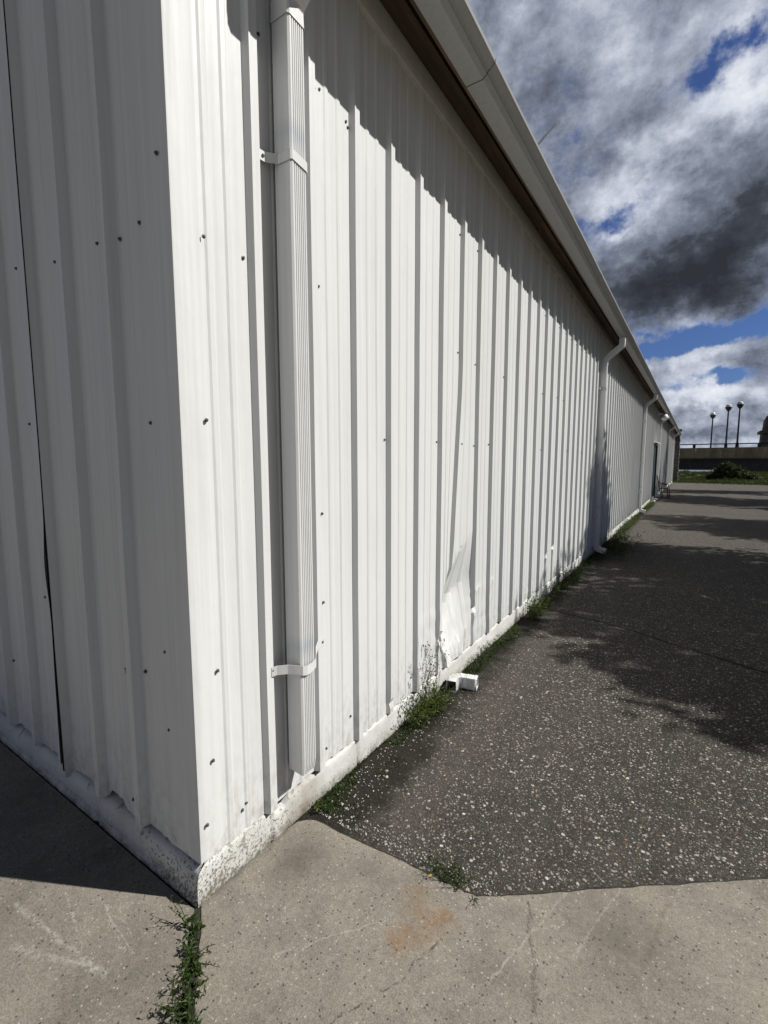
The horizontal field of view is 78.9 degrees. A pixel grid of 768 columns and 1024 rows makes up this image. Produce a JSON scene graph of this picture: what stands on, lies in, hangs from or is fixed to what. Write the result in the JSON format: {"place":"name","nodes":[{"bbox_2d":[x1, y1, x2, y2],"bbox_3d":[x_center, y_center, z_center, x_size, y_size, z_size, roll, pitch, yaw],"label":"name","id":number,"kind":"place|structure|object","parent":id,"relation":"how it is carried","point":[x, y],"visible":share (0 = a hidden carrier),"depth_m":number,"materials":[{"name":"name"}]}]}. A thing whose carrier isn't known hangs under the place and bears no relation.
{"place":"outdoors","nodes":[
{"label":"outdoors","id":0,"kind":"place"},
{"bbox_2d":[0,742,193,1023],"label":"concrete path","id":1,"kind":"structure","parent":0,"point":[92,931],"depth_m":1.66,"materials":[{"name":"grey concrete"}]},
{"bbox_2d":[178,906,200,1022],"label":"joint soil","id":2,"kind":"structure","parent":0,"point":[191,985],"depth_m":1.53,"materials":[{"name":"brown soil"}]},
{"bbox_2d":[168,895,190,935],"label":"weed","id":3,"kind":"object","parent":2,"relation":"on","point":[185,921],"visible":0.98,"depth_m":1.64,"materials":[{"name":"green plant"}]},
{"bbox_2d":[153,911,208,1023],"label":"weed","id":4,"kind":"object","parent":2,"relation":"on","point":[187,972],"visible":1,"depth_m":1.43,"materials":[{"name":"green plant"}]},
{"bbox_2d":[193,942,220,971],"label":"weed","id":5,"kind":"object","parent":2,"relation":"on","point":[198,955],"visible":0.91,"depth_m":1.51,"materials":[{"name":"green plant"}]},
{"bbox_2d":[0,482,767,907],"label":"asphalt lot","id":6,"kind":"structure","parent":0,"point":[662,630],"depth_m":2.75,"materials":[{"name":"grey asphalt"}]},
{"bbox_2d":[312,800,327,814],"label":"weed","id":7,"kind":"object","parent":6,"relation":"on","point":[316,808],"visible":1,"depth_m":2.17,"materials":[{"name":"green plant"}]},
{"bbox_2d":[0,0,681,907],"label":"warehouse","id":8,"kind":"structure","parent":6,"relation":"on","point":[332,404],"depth_m":2.04,"materials":[{"name":"white metal"}]},
{"bbox_2d":[650,442,659,501],"bbox_3d":[11.319,-1.676,19.499,0.220,2.415,2.000,4,7,33],"label":"door","id":9,"kind":"structure","parent":8,"relation":"in","point":[655,443],"depth_m":20.01,"materials":[{"name":"grey paint"}]},
{"bbox_2d":[397,681,458,728],"bbox_3d":[0.287,1.214,2.988,0.347,0.210,0.552,4,7,33],"label":"weed","id":10,"kind":"object","parent":6,"relation":"on","point":[437,705],"visible":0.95,"depth_m":2.96,"materials":[{"name":"green plant"}]},
{"bbox_2d":[418,631,448,709],"bbox_3d":[0.323,1.038,3.084,0.233,0.539,0.450,-1,6,-8],"label":"weed","id":11,"kind":"object","parent":6,"relation":"on","point":[426,671],"visible":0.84,"depth_m":3.10,"materials":[{"name":"green plant"}]},
{"bbox_2d":[426,843,474,890],"bbox_3d":[0.256,1.395,1.853,0.221,0.100,0.182,4,7,33],"label":"weed","id":12,"kind":"object","parent":6,"relation":"on","point":[455,873],"visible":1,"depth_m":1.83,"materials":[{"name":"green plant"}]},
{"bbox_2d":[446,673,477,692],"bbox_3d":[0.564,1.231,3.358,0.204,0.091,0.149,2,6,19],"label":"fallen elbow","id":13,"kind":"object","parent":6,"relation":"on","point":[466,681],"visible":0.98,"depth_m":3.35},
{"bbox_2d":[314,503,654,817],"bbox_3d":[5.114,0.506,10.165,0.365,0.107,19.379,4,7,33],"label":"moss and grass","id":14,"kind":"object","parent":6,"relation":"on","point":[339,789],"visible":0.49,"depth_m":2.71,"materials":[{"name":"green plant"}]},
{"bbox_2d":[467,638,501,672],"bbox_3d":[0.810,1.176,3.807,0.203,0.115,0.632,4,7,33],"label":"weed","id":15,"kind":"object","parent":6,"relation":"on","point":[489,652],"visible":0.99,"depth_m":3.83,"materials":[{"name":"green plant"}]},
{"bbox_2d":[493,624,524,648],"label":"weed","id":16,"kind":"object","parent":6,"relation":"on","point":[515,633],"visible":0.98,"depth_m":4.26,"materials":[{"name":"green plant"}]},
{"bbox_2d":[525,583,554,619],"bbox_3d":[1.668,0.943,5.013,0.351,0.314,0.547,1,6,12],"label":"weed","id":17,"kind":"object","parent":6,"relation":"on","point":[534,609],"visible":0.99,"depth_m":4.92,"materials":[{"name":"green plant"}]},
{"bbox_2d":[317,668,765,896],"bbox_3d":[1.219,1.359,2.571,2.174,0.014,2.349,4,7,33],"label":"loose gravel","id":18,"kind":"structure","parent":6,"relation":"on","point":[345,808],"depth_m":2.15,"materials":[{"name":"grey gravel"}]},
{"bbox_2d":[546,560,569,593],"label":"weed","id":19,"kind":"object","parent":6,"relation":"on","point":[558,575],"visible":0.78,"depth_m":5.90,"materials":[{"name":"green plant"}]},
{"bbox_2d":[549,564,587,594],"bbox_3d":[2.527,0.869,6.270,0.446,0.201,1.459,4,7,33],"label":"weed","id":20,"kind":"object","parent":6,"relation":"on","point":[557,589],"visible":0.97,"depth_m":6.23,"materials":[{"name":"green plant"}]},
{"bbox_2d":[596,543,633,558],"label":"weed","id":21,"kind":"object","parent":6,"relation":"on","point":[619,550],"visible":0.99,"depth_m":8.09,"materials":[{"name":"green plant"}]},
{"bbox_2d":[600,526,644,553],"bbox_3d":[4.662,0.497,9.167,0.698,0.338,2.128,4,7,33],"label":"weed","id":22,"kind":"object","parent":6,"relation":"on","point":[613,539],"visible":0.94,"depth_m":9.06,"materials":[{"name":"green plant"}]},
{"bbox_2d":[617,513,642,531],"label":"weed","id":23,"kind":"object","parent":6,"relation":"on","point":[627,525],"visible":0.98,"depth_m":11.55,"materials":[{"name":"green plant"}]},
{"bbox_2d":[642,498,656,511],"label":"weed","id":24,"kind":"object","parent":6,"relation":"on","point":[647,507],"visible":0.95,"depth_m":16.48,"materials":[{"name":"green plant"}]},
{"bbox_2d":[656,475,669,498],"bbox_3d":[12.598,-1.167,21.069,0.518,1.070,0.520,5,8,39],"label":"chair","id":25,"kind":"object","parent":6,"relation":"on","point":[660,483],"visible":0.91,"depth_m":20.98,"materials":[{"name":"brown plastic"}]},
{"bbox_2d":[194,818,767,1023],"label":"concrete apron","id":26,"kind":"object","parent":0,"point":[310,922],"visible":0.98,"depth_m":1.57,"materials":[{"name":"grey concrete"}]},
{"bbox_2d":[467,0,767,447],"label":"sky","id":27,"kind":"structure","parent":0,"point":[656,148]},
{"bbox_2d":[679,470,712,471],"bbox_3d":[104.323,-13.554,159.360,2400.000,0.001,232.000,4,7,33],"label":"river","id":28,"kind":"structure","parent":0,"point":[696,470],"depth_m":191.77,"materials":[{"name":"grey liquid"}]},
{"bbox_2d":[672,469,767,485],"bbox_3d":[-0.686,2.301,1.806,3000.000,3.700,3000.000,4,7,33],"label":"ground","id":29,"kind":"structure","parent":0,"point":[725,478],"depth_m":38.34,"materials":[{"name":"green plant"}]},
{"bbox_2d":[673,429,681,479],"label":"stone pillar","id":30,"kind":"structure","parent":29,"relation":"on","point":[676,456],"depth_m":37.31,"materials":[{"name":"grey stone"}]},
{"bbox_2d":[674,443,767,471],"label":"bridge","id":31,"kind":"structure","parent":29,"relation":"on","point":[755,459],"depth_m":57.01,"materials":[{"name":"concrete"}]},
{"bbox_2d":[710,412,715,447],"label":"street lamp","id":32,"kind":"object","parent":31,"relation":"on","point":[712,415],"visible":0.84,"depth_m":70.77,"materials":[{"name":"black metal"}]},
{"bbox_2d":[725,404,731,442],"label":"street lamp","id":33,"kind":"object","parent":31,"relation":"on","point":[728,407],"visible":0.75,"depth_m":60.51,"materials":[{"name":"black metal"}]},
{"bbox_2d":[735,401,743,446],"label":"street lamp","id":34,"kind":"object","parent":31,"relation":"on","point":[740,404],"visible":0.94,"depth_m":56.19,"materials":[{"name":"black metal"}]},
{"bbox_2d":[757,416,767,446],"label":"stone tower","id":35,"kind":"structure","parent":31,"relation":"on","point":[763,433],"depth_m":54.73,"materials":[{"name":"grey stone"}]},
{"bbox_2d":[703,461,759,479],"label":"shrub","id":36,"kind":"object","parent":29,"relation":"on","point":[729,470],"visible":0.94,"depth_m":38.55,"materials":[{"name":"green plant"}]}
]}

